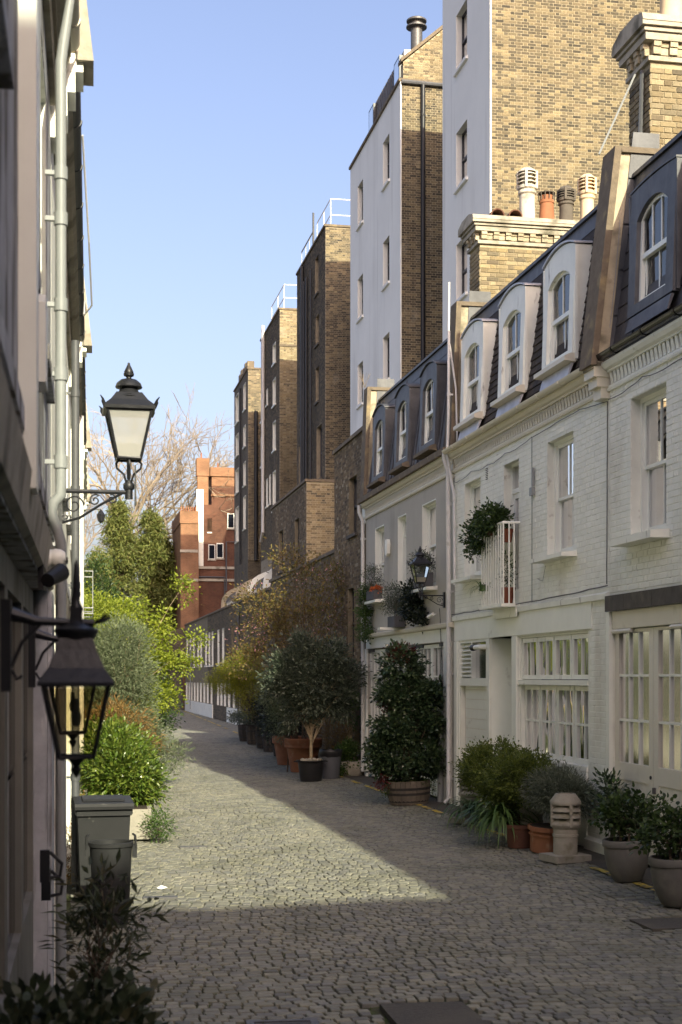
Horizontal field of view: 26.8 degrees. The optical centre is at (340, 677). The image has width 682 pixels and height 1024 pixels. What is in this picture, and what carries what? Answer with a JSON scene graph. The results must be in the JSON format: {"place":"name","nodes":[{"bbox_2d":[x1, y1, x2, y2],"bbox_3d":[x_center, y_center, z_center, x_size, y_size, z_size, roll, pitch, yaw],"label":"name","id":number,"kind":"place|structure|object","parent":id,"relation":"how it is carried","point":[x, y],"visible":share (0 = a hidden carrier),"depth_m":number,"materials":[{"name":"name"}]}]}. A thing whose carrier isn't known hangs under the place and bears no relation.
{"place":"outdoors","nodes":[
{"label":"outdoors","id":0,"kind":"place"},
{"bbox_2d":[81,0,442,600],"label":"sky","id":1,"kind":"structure","parent":0,"point":[214,132],"materials":[{"name":"blue"}]},
{"bbox_2d":[66,709,681,1023],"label":"road","id":2,"kind":"structure","parent":0,"point":[385,861],"depth_m":13.91,"materials":[{"name":"stone"}]},
{"bbox_2d":[0,0,93,1023],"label":"house","id":3,"kind":"structure","parent":2,"relation":"on","point":[26,771],"depth_m":6.96,"materials":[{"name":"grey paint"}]},
{"bbox_2d":[0,543,5,1013],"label":"garage door","id":4,"kind":"structure","parent":3,"relation":"in","point":[2,551],"depth_m":5.60,"materials":[{"name":"black wood"}]},
{"bbox_2d":[0,0,13,89],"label":"window","id":5,"kind":"structure","parent":3,"relation":"in","point":[6,52],"depth_m":3.69,"materials":[{"name":"black glass"}]},
{"bbox_2d":[6,552,21,1023],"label":"garage door","id":6,"kind":"structure","parent":3,"relation":"in","point":[13,576],"depth_m":6.81,"materials":[{"name":"grey glass"}]},
{"bbox_2d":[22,576,32,1001],"bbox_3d":[-1.716,0.855,7.729,0.060,2.710,1.365,0,0,-10],"label":"garage door","id":7,"kind":"structure","parent":3,"relation":"in","point":[27,594],"depth_m":8.07,"materials":[{"name":"grey wood"}]},
{"bbox_2d":[18,0,38,494],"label":"quoin pier","id":8,"kind":"structure","parent":3,"relation":"attached to","point":[28,195],"depth_m":4.98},
{"bbox_2d":[39,294,47,392],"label":"window","id":9,"kind":"structure","parent":3,"relation":"attached to","point":[43,351],"depth_m":5.38,"materials":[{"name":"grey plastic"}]},
{"bbox_2d":[41,45,54,403],"bbox_3d":[-1.691,-2.465,7.772,0.245,1.730,1.200,0,0,-10],"label":"window","id":10,"kind":"structure","parent":3,"relation":"in","point":[50,396],"depth_m":8.25,"materials":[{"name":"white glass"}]},
{"bbox_2d":[40,849,63,900],"bbox_3d":[-1.460,1.000,7.254,0.116,0.280,0.240,0,0,-10],"label":"door handle set","id":11,"kind":"object","parent":3,"relation":"attached to","point":[46,872],"depth_m":7.15,"materials":[{"name":"black metal"}]},
{"bbox_2d":[38,564,68,589],"bbox_3d":[-1.394,-0.485,6.877,0.123,0.131,0.169,0,0,19],"label":"wall spotlight","id":12,"kind":"object","parent":3,"relation":"attached to","point":[55,575],"depth_m":6.81,"materials":[{"name":"black plastic"}]},
{"bbox_2d":[1,558,114,777],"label":"porch lantern","id":13,"kind":"object","parent":3,"relation":"hanging from","point":[75,661],"visible":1,"depth_m":4.02,"materials":[{"name":"black metal"}]},
{"bbox_2d":[45,0,73,998],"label":"downpipe","id":14,"kind":"object","parent":3,"relation":"attached to","point":[59,304],"visible":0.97,"depth_m":7.82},
{"bbox_2d":[28,598,96,747],"bbox_3d":[-1.129,-0.027,5.839,0.283,0.627,0.212,0,0,-10],"label":"porch lantern","id":15,"kind":"object","parent":3,"relation":"hanging from","point":[33,666],"visible":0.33,"depth_m":5.79,"materials":[{"name":"black metal"}]},
{"bbox_2d":[51,92,91,984],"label":"house","id":16,"kind":"structure","parent":2,"relation":"on","point":[77,325],"depth_m":12.96,"materials":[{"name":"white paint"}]},
{"bbox_2d":[67,340,79,882],"bbox_3d":[-2.785,-0.685,14.934,0.139,5.650,0.098,0,0,-34],"label":"downpipe","id":17,"kind":"object","parent":16,"relation":"attached to","point":[74,393],"visible":0.5,"depth_m":14.91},
{"bbox_2d":[81,135,92,315],"bbox_3d":[-2.025,-3.085,11.468,0.073,0.863,4.706,0,0,-10],"label":"loose cable","id":18,"kind":"object","parent":16,"relation":"attached to","point":[85,311],"visible":1,"depth_m":9.68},
{"bbox_2d":[58,363,159,524],"bbox_3d":[-1.842,-1.839,11.357,0.782,1.327,0.463,0,0,-11],"label":"wall street lamp","id":19,"kind":"object","parent":16,"relation":"attached to","point":[127,410],"visible":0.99,"depth_m":11.28,"materials":[{"name":"black metal"}]},
{"bbox_2d":[69,357,91,594],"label":"house","id":20,"kind":"structure","parent":2,"relation":"on","point":[83,408],"depth_m":19.14,"materials":[{"name":"white paint"}]},
{"bbox_2d":[79,415,83,795],"bbox_3d":[-3.865,-0.860,21.149,0.158,6.000,0.103,0,0,-11],"label":"downpipe","id":21,"kind":"object","parent":20,"relation":"attached to","point":[81,529],"visible":0.37,"depth_m":21.11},
{"bbox_2d":[84,544,120,604],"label":"conifer","id":22,"kind":"object","parent":2,"relation":"on","point":[91,558],"visible":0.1,"depth_m":104.19,"materials":[{"name":"green plant"}]},
{"bbox_2d":[73,795,133,892],"bbox_3d":[-2.452,1.737,14.750,0.590,1.036,0.685,0,0,-13],"label":"wheelie bin","id":23,"kind":"object","parent":2,"relation":"on","point":[99,817],"visible":0.49,"depth_m":14.50,"materials":[{"name":"black plastic"}]},
{"bbox_2d":[84,591,130,706],"bbox_3d":[-5.804,0.123,33.382,1.893,4.335,2.614,0,0,-11],"label":"fresh green tree","id":24,"kind":"object","parent":2,"relation":"on","point":[97,597],"visible":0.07,"depth_m":33.42,"materials":[{"name":"green plant"}]},
{"bbox_2d":[85,833,136,924],"bbox_3d":[-2.116,1.845,13.188,0.413,0.825,0.413,0,0,34],"label":"rubbish bin","id":25,"kind":"object","parent":2,"relation":"on","point":[106,848],"visible":0.7,"depth_m":13.05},
{"bbox_2d":[97,496,160,627],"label":"conifer","id":26,"kind":"object","parent":2,"relation":"on","point":[119,528],"visible":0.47,"depth_m":106.21,"materials":[{"name":"green plant"}]},
{"bbox_2d":[84,692,177,755],"bbox_3d":[-3.632,1.154,23.713,1.943,1.874,2.157,0,0,-11],"label":"rust bush","id":27,"kind":"object","parent":2,"relation":"on","point":[116,708],"visible":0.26,"depth_m":23.57,"materials":[{"name":"brown plant"}]},
{"bbox_2d":[84,552,185,738],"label":"ivy clad trunk","id":28,"kind":"object","parent":2,"relation":"on","point":[106,586],"visible":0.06,"depth_m":46.50,"materials":[{"name":"green plant"}]},
{"bbox_2d":[129,802,150,839],"bbox_3d":[-3.403,2.056,21.342,1.040,0.430,2.600,0,0,-10],"label":"concrete trough","id":29,"kind":"object","parent":2,"relation":"on","point":[137,816],"visible":0.18,"depth_m":20.12,"materials":[{"name":"concrete"}]},
{"bbox_2d":[79,707,177,814],"bbox_3d":[-3.343,1.309,21.391,1.818,1.719,2.978,0,0,-11],"label":"glossy bush","id":30,"kind":"object","parent":29,"relation":"in","point":[121,763],"visible":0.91,"depth_m":20.73,"materials":[{"name":"green plant"}]},
{"bbox_2d":[84,611,196,778],"bbox_3d":[-4.751,0.406,31.017,3.185,3.892,2.538,0,0,44],"label":"silver oleander","id":31,"kind":"object","parent":2,"relation":"on","point":[116,654],"visible":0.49,"depth_m":30.79,"materials":[{"name":"green plant"}]},
{"bbox_2d":[121,504,177,627],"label":"conifer","id":32,"kind":"object","parent":2,"relation":"on","point":[151,537],"visible":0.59,"depth_m":107.05,"materials":[{"name":"green plant"}]},
{"bbox_2d":[84,566,216,726],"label":"fresh green tree","id":33,"kind":"object","parent":2,"relation":"on","point":[169,658],"visible":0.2,"depth_m":40.98,"materials":[{"name":"green plant"}]},
{"bbox_2d":[84,384,233,586],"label":"bare tree","id":34,"kind":"object","parent":2,"relation":"on","point":[159,476],"visible":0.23,"depth_m":108.30,"materials":[{"name":"brown plant"}]},
{"bbox_2d":[138,799,181,842],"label":"weed clump","id":35,"kind":"object","parent":2,"relation":"on","point":[158,833],"visible":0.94,"depth_m":20.04,"materials":[{"name":"green plant"}]},
{"bbox_2d":[87,412,233,590],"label":"bare tree","id":36,"kind":"object","parent":2,"relation":"on","point":[152,456],"visible":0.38,"depth_m":114.76,"materials":[{"name":"brown plant"}]},
{"bbox_2d":[152,533,174,652],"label":"conifer","id":37,"kind":"object","parent":2,"relation":"on","point":[171,555],"visible":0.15,"depth_m":109.39,"materials":[{"name":"green plant"}]},
{"bbox_2d":[147,629,184,709],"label":"end wall","id":38,"kind":"structure","parent":2,"relation":"on","point":[177,645],"depth_m":101.01,"materials":[{"name":"stone"}]},
{"bbox_2d":[172,506,198,708],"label":"red brick building","id":39,"kind":"structure","parent":2,"relation":"on","point":[185,528],"depth_m":103.84,"materials":[{"name":"brick"}]},
{"bbox_2d":[194,453,233,617],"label":"red brick building","id":40,"kind":"structure","parent":2,"relation":"on","point":[216,549],"depth_m":105.13,"materials":[{"name":"brick"}]},
{"bbox_2d":[184,586,270,724],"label":"terrace row","id":41,"kind":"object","parent":2,"relation":"on","point":[201,700],"visible":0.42,"depth_m":77.81,"materials":[{"name":"brick"}]},
{"bbox_2d":[200,645,273,730],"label":"japanese maple","id":42,"kind":"object","parent":2,"relation":"on","point":[239,687],"visible":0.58,"depth_m":47.26,"materials":[{"name":"green plant"}]},
{"bbox_2d":[233,361,260,587],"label":"brick tower wing","id":43,"kind":"structure","parent":2,"relation":"on","point":[247,473],"depth_m":82.98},
{"bbox_2d":[252,657,298,771],"bbox_3d":[-1.442,0.820,34.951,1.451,3.105,1.387,0,0,19],"label":"silver shrub","id":44,"kind":"object","parent":2,"relation":"on","point":[274,708],"visible":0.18,"depth_m":34.84,"materials":[{"name":"green plant"}]},
{"bbox_2d":[259,284,296,573],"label":"brick tower wing","id":45,"kind":"structure","parent":2,"relation":"on","point":[278,422],"depth_m":71.26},
{"bbox_2d":[252,696,307,746],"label":"dark shrub","id":46,"kind":"object","parent":2,"relation":"on","point":[264,717],"visible":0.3,"depth_m":39.70,"materials":[{"name":"green plant"}]},
{"bbox_2d":[246,1018,318,1023],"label":"drain grate","id":47,"kind":"object","parent":2,"relation":"on","point":[298,1021],"visible":1,"depth_m":9.65,"materials":[{"name":"metal"}]},
{"bbox_2d":[272,735,301,764],"bbox_3d":[-1.407,1.919,37.818,0.830,0.750,0.830,0,0,-11],"label":"terracotta pot","id":48,"kind":"object","parent":2,"relation":"on","point":[281,753],"visible":0.34,"depth_m":37.55,"materials":[{"name":"ceramic"}]},
{"bbox_2d":[270,479,333,577],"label":"brick extension","id":49,"kind":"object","parent":2,"relation":"on","point":[302,512],"visible":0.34,"depth_m":49.08,"materials":[{"name":"brown brick"}]},
{"bbox_2d":[269,549,334,757],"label":"brick wall house","id":50,"kind":"structure","parent":2,"relation":"on","point":[321,557],"depth_m":40.12,"materials":[{"name":"brown brick"}]},
{"bbox_2d":[284,737,321,771],"bbox_3d":[-0.926,1.889,35.008,0.950,0.820,0.950,0,0,-11],"label":"terracotta pot","id":51,"kind":"object","parent":2,"relation":"on","point":[298,748],"visible":0.8,"depth_m":34.68,"materials":[{"name":"ceramic"}]},
{"bbox_2d":[216,532,353,738],"bbox_3d":[-1.050,-0.951,35.236,4.175,5.202,2.879,0,0,-11],"label":"flowering cherry","id":52,"kind":"object","parent":51,"relation":"in","point":[279,627],"visible":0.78,"depth_m":35.08,"materials":[{"name":"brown plant"}]},
{"bbox_2d":[294,758,327,781],"bbox_3d":[-0.672,2.052,32.002,0.666,0.520,0.666,0,0,-43],"label":"plant tub","id":53,"kind":"object","parent":2,"relation":"on","point":[310,770],"visible":1,"depth_m":31.78,"materials":[{"name":"black plastic"}]},
{"bbox_2d":[253,624,372,758],"bbox_3d":[-0.521,0.379,31.998,2.915,3.166,2.081,0,0,-11],"label":"olive standard","id":54,"kind":"object","parent":53,"relation":"in","point":[308,669],"visible":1,"depth_m":31.78,"materials":[{"name":"green plant"}]},
{"bbox_2d":[296,198,349,484],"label":"brick tower wing","id":55,"kind":"structure","parent":2,"relation":"on","point":[323,350],"depth_m":58.60,"materials":[{"name":"brick"}]},
{"bbox_2d":[319,749,341,778],"bbox_3d":[-0.231,1.954,32.494,0.545,0.672,0.545,0,0,-11],"label":"plant pot","id":56,"kind":"object","parent":2,"relation":"on","point":[331,767],"visible":0.99,"depth_m":32.30,"materials":[{"name":"black plastic"}]},
{"bbox_2d":[314,714,360,754],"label":"dark shrub","id":57,"kind":"object","parent":2,"relation":"on","point":[334,740],"visible":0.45,"depth_m":34.26,"materials":[{"name":"green plant"}]},
{"bbox_2d":[332,426,365,774],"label":"brown brick building","id":58,"kind":"structure","parent":2,"relation":"on","point":[347,452],"depth_m":35.03,"materials":[{"name":"black brick"}]},
{"bbox_2d":[340,760,364,775],"bbox_3d":[0.276,2.085,32.999,0.660,0.340,0.660,0,0,-11],"label":"stone planter","id":59,"kind":"object","parent":2,"relation":"on","point":[355,770],"visible":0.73,"depth_m":32.71,"materials":[{"name":"stone"}]},
{"bbox_2d":[332,736,360,776],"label":"trailing plant","id":60,"kind":"object","parent":59,"relation":"in","point":[346,747],"visible":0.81,"depth_m":32.74,"materials":[{"name":"green plant"}]},
{"bbox_2d":[349,16,442,435],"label":"white tower wing","id":61,"kind":"structure","parent":2,"relation":"on","point":[396,248],"depth_m":45.48,"materials":[{"name":"paint"}]},
{"bbox_2d":[357,339,454,803],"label":"grey house","id":62,"kind":"structure","parent":2,"relation":"on","point":[401,500],"depth_m":28.73,"materials":[{"name":"paint"}]},
{"bbox_2d":[352,582,375,643],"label":"window box ivy","id":63,"kind":"object","parent":62,"relation":"attached to","point":[365,613],"depth_m":31.93,"materials":[{"name":"green plant"}]},
{"bbox_2d":[364,525,383,604],"bbox_3d":[0.834,-2.460,31.294,0.430,1.680,1.180,0,0,-11],"label":"window","id":64,"kind":"structure","parent":62,"relation":"in","point":[379,531],"depth_m":31.72,"materials":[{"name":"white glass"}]},
{"bbox_2d":[369,649,380,777],"bbox_3d":[0.780,0.790,31.919,0.080,2.840,1.121,0,0,-11],"label":"garage door","id":65,"kind":"structure","parent":62,"relation":"in","point":[374,709],"depth_m":32.19,"materials":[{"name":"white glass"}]},
{"bbox_2d":[378,627,403,629],"bbox_3d":[1.122,-0.990,29.140,0.720,0.050,0.240,0,0,-11],"label":"bracket shelf","id":66,"kind":"object","parent":62,"relation":"attached to","point":[389,628],"visible":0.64,"depth_m":29.00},
{"bbox_2d":[388,616,404,626],"bbox_3d":[1.122,-1.130,29.140,0.220,0.220,0.620,0,0,-11],"label":"window box","id":67,"kind":"object","parent":66,"relation":"on","point":[393,621],"visible":0.77,"depth_m":28.85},
{"bbox_2d":[377,579,402,617],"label":"window box plant","id":68,"kind":"object","parent":67,"relation":"in","point":[395,606],"depth_m":29.16,"materials":[{"name":"green plant"}]},
{"bbox_2d":[398,514,405,594],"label":"window","id":69,"kind":"structure","parent":62,"relation":"in","point":[401,519],"depth_m":29.57,"materials":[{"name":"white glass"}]},
{"bbox_2d":[395,577,429,633],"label":"window box ivy","id":70,"kind":"object","parent":62,"relation":"attached to","point":[412,607],"depth_m":27.43,"materials":[{"name":"green plant"}]},
{"bbox_2d":[411,499,437,592],"bbox_3d":[1.652,-2.470,27.052,0.430,1.700,1.300,0,0,-11],"label":"window","id":71,"kind":"structure","parent":62,"relation":"in","point":[429,508],"depth_m":27.47,"materials":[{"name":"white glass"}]},
{"bbox_2d":[407,546,444,607],"bbox_3d":[1.553,-1.816,25.852,0.660,1.109,0.400,0,0,-11],"label":"wall street lamp","id":72,"kind":"object","parent":62,"relation":"attached to","point":[419,560],"visible":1,"depth_m":25.80,"materials":[{"name":"black metal"}]},
{"bbox_2d":[432,643,442,795],"bbox_3d":[1.838,0.790,26.433,0.080,2.840,1.121,0,0,-11],"label":"garage door","id":73,"kind":"structure","parent":62,"relation":"in","point":[436,648],"depth_m":26.74,"materials":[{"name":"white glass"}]},
{"bbox_2d":[386,780,429,804],"bbox_3d":[1.218,2.061,25.848,0.801,0.420,0.797,-3,0,-11],"label":"half barrel","id":74,"kind":"object","parent":2,"relation":"on","point":[415,793],"visible":0.94,"depth_m":25.52,"materials":[{"name":"brown wood"}]},
{"bbox_2d":[357,638,445,798],"bbox_3d":[1.248,0.788,25.828,2.034,2.983,1.483,0,0,-11],"label":"camellia","id":75,"kind":"object","parent":74,"relation":"in","point":[409,721],"visible":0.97,"depth_m":25.59,"materials":[{"name":"green plant"}]},
{"bbox_2d":[380,1001,489,1023],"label":"service cover","id":76,"kind":"object","parent":2,"relation":"on","point":[455,1012],"visible":1,"depth_m":9.71,"materials":[{"name":"metal"}]},
{"bbox_2d":[436,797,484,825],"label":"agapanthus","id":77,"kind":"object","parent":2,"relation":"on","point":[465,803],"visible":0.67,"depth_m":21.86,"materials":[{"name":"green plant"}]},
{"bbox_2d":[449,771,480,824],"bbox_3d":[2.017,1.849,22.387,0.500,0.835,0.440,0,0,-40],"label":"chimney pot planter","id":78,"kind":"object","parent":2,"relation":"on","point":[461,793],"visible":0.24,"depth_m":22.25,"materials":[{"name":"concrete"}]},
{"bbox_2d":[502,822,529,848],"bbox_3d":[2.417,2.120,19.256,0.510,0.315,0.510,0,0,-11],"label":"terracotta pot","id":79,"kind":"object","parent":2,"relation":"on","point":[522,837],"visible":0.6,"depth_m":19.07,"materials":[{"name":"ceramic"}]},
{"bbox_2d":[457,795,545,846],"bbox_3d":[2.208,1.942,19.501,1.359,0.685,1.366,0,0,32],"label":"agapanthus","id":80,"kind":"object","parent":79,"relation":"in","point":[500,818],"visible":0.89,"depth_m":19.22,"materials":[{"name":"green plant"}]},
{"bbox_2d":[442,167,609,854],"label":"white house","id":81,"kind":"structure","parent":2,"relation":"on","point":[527,430],"depth_m":21.50,"materials":[{"name":"brick"}]},
{"bbox_2d":[450,479,480,583],"bbox_3d":[2.212,-2.475,24.151,0.430,1.710,1.210,0,0,-11],"label":"window","id":82,"kind":"structure","parent":81,"relation":"in","point":[475,487],"depth_m":24.49,"materials":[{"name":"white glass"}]},
{"bbox_2d":[465,686,486,811],"bbox_3d":[2.336,1.133,24.078,0.074,2.175,1.640,0,0,-11],"label":"door","id":83,"kind":"structure","parent":81,"relation":"in","point":[475,696],"depth_m":24.21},
{"bbox_2d":[458,496,515,563],"bbox_3d":[2.283,-2.314,22.465,0.728,0.981,1.706,0,0,-11],"label":"hanging basket","id":84,"kind":"object","parent":81,"relation":"attached to","point":[477,525],"visible":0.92,"depth_m":22.22,"materials":[{"name":"green plant"}]},
{"bbox_2d":[491,636,510,804],"bbox_3d":[2.734,0.800,22.576,0.420,2.880,1.160,0,0,-11],"label":"door","id":85,"kind":"structure","parent":81,"relation":"in","point":[500,647],"depth_m":23.12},
{"bbox_2d":[511,461,518,602],"bbox_3d":[2.779,-2.225,22.081,0.080,2.210,0.750,0,0,-11],"label":"balcony door","id":86,"kind":"structure","parent":81,"relation":"in","point":[514,467],"depth_m":22.32,"materials":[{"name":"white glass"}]},
{"bbox_2d":[518,631,587,771],"bbox_3d":[3.130,0.310,20.300,0.395,1.860,2.960,0,0,-11],"label":"workshop window","id":87,"kind":"structure","parent":81,"relation":"in","point":[522,682],"depth_m":20.93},
{"bbox_2d":[530,434,576,563],"bbox_3d":[3.034,-2.485,19.884,0.430,1.710,1.340,0,0,-11],"label":"window","id":88,"kind":"structure","parent":81,"relation":"in","point":[563,449],"depth_m":20.20,"materials":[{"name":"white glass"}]},
{"bbox_2d":[527,823,552,852],"bbox_3d":[2.650,2.101,18.690,0.376,0.337,0.763,0,0,-11],"label":"terracotta pot","id":89,"kind":"object","parent":2,"relation":"on","point":[541,838],"visible":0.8,"depth_m":18.47,"materials":[{"name":"ceramic"}]},
{"bbox_2d":[515,759,602,819],"bbox_3d":[2.838,1.516,18.605,1.127,0.966,1.407,0,0,-11],"label":"rosemary bush","id":90,"kind":"object","parent":89,"relation":"in","point":[547,786],"visible":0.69,"depth_m":18.38,"materials":[{"name":"green plant"}]},
{"bbox_2d":[443,0,659,340],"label":"white tower wing","id":91,"kind":"structure","parent":2,"relation":"on","point":[540,87],"depth_m":36.14,"materials":[{"name":"brick"}]},
{"bbox_2d":[453,244,467,303],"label":"window","id":92,"kind":"structure","parent":91,"relation":"in","point":[464,247],"depth_m":38.56,"materials":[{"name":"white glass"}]},
{"bbox_2d":[453,128,467,194],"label":"window","id":93,"kind":"structure","parent":91,"relation":"in","point":[464,136],"depth_m":38.56,"materials":[{"name":"white glass"}]},
{"bbox_2d":[453,9,467,76],"bbox_3d":[3.289,-17.070,38.260,0.290,1.620,1.230,0,0,-11],"label":"window","id":94,"kind":"structure","parent":91,"relation":"in","point":[464,18],"depth_m":38.56,"materials":[{"name":"white glass"}]},
{"bbox_2d":[539,793,591,863],"bbox_3d":[2.784,1.856,17.779,0.500,0.835,0.440,0,0,-22],"label":"chimney pot planter","id":95,"kind":"object","parent":2,"relation":"on","point":[565,816],"visible":1,"depth_m":17.64,"materials":[{"name":"ceramic"}]},
{"bbox_2d":[586,766,635,836],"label":"bush","id":96,"kind":"object","parent":2,"relation":"on","point":[607,779],"visible":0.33,"depth_m":17.42,"materials":[{"name":"green plant"}]},
{"bbox_2d":[602,836,648,881],"bbox_3d":[3.189,2.031,15.993,0.532,0.462,0.532,-3,0,-11],"label":"bowl planter","id":97,"kind":"object","parent":2,"relation":"on","point":[622,864],"visible":0.73,"depth_m":15.81,"materials":[{"name":"stone"}]},
{"bbox_2d":[587,770,662,841],"bbox_3d":[3.203,1.474,16.000,0.893,0.887,0.714,0,0,11],"label":"potted shrub","id":98,"kind":"object","parent":97,"relation":"in","point":[621,820],"visible":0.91,"depth_m":15.93,"materials":[{"name":"green plant"}]},
{"bbox_2d":[629,917,681,931],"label":"service cover","id":99,"kind":"object","parent":2,"relation":"on","point":[656,924],"visible":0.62,"depth_m":13.41,"materials":[{"name":"metal"}]},
{"bbox_2d":[648,853,681,907],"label":"bowl planter","id":100,"kind":"object","parent":2,"relation":"on","point":[666,876],"visible":0.91,"depth_m":14.13,"materials":[{"name":"stone"}]},
{"bbox_2d":[626,790,681,859],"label":"potted shrub","id":101,"kind":"object","parent":100,"relation":"in","point":[649,830],"visible":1,"depth_m":14.26,"materials":[{"name":"green plant"}]},
{"bbox_2d":[579,0,681,867],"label":"white house","id":102,"kind":"structure","parent":0,"point":[630,366],"depth_m":17.37,"materials":[{"name":"brick"}]},
{"bbox_2d":[611,627,653,855],"bbox_3d":[3.548,0.803,17.406,0.120,2.815,1.211,0,0,-11],"label":"garage door","id":103,"kind":"structure","parent":102,"relation":"in","point":[634,648],"depth_m":17.41,"materials":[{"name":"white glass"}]},
{"bbox_2d":[609,387,669,546],"bbox_3d":[3.613,-2.485,16.885,0.470,1.790,1.250,0,0,-11],"label":"window","id":104,"kind":"structure","parent":102,"relation":"in","point":[653,407],"depth_m":17.16,"materials":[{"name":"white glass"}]},
{"bbox_2d":[649,623,681,854],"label":"garage door","id":105,"kind":"structure","parent":102,"relation":"in","point":[667,639],"depth_m":16.46,"materials":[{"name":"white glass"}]},
{"bbox_3d":[2.523,2.091,20.448,0.510,0.335,0.510,0,0,-11],"label":"terracotta pot","id":106,"kind":"object","parent":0,"visible":0},
{"bbox_2d":[447,735,570,825],"bbox_3d":[2.328,1.443,20.159,1.313,1.277,3.044,0,0,-11],"label":"clipped bush","id":107,"kind":"object","parent":106,"relation":"in","point":[509,765],"visible":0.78,"depth_m":19.65,"materials":[{"name":"green plant"}]},
{"bbox_3d":[-0.937,2.090,4.962,0.360,0.340,0.360,0,0,-11],"label":"plant tub","id":108,"kind":"object","parent":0,"visible":0},
{"bbox_2d":[0,966,169,1023],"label":"potted olive","id":109,"kind":"object","parent":108,"relation":"in","point":[52,1006],"visible":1,"depth_m":4.95,"materials":[{"name":"green plant"}]},
{"bbox_3d":[-1.198,2.090,6.949,0.318,0.340,0.318,0,0,-11],"label":"plant tub","id":110,"kind":"object","parent":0,"visible":0},
{"bbox_2d":[39,848,173,1009],"bbox_3d":[-1.130,1.451,6.941,0.674,1.280,0.794,0,0,-11],"label":"potted olive","id":111,"kind":"object","parent":110,"relation":"in","point":[103,953],"visible":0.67,"depth_m":6.92,"materials":[{"name":"green plant"}]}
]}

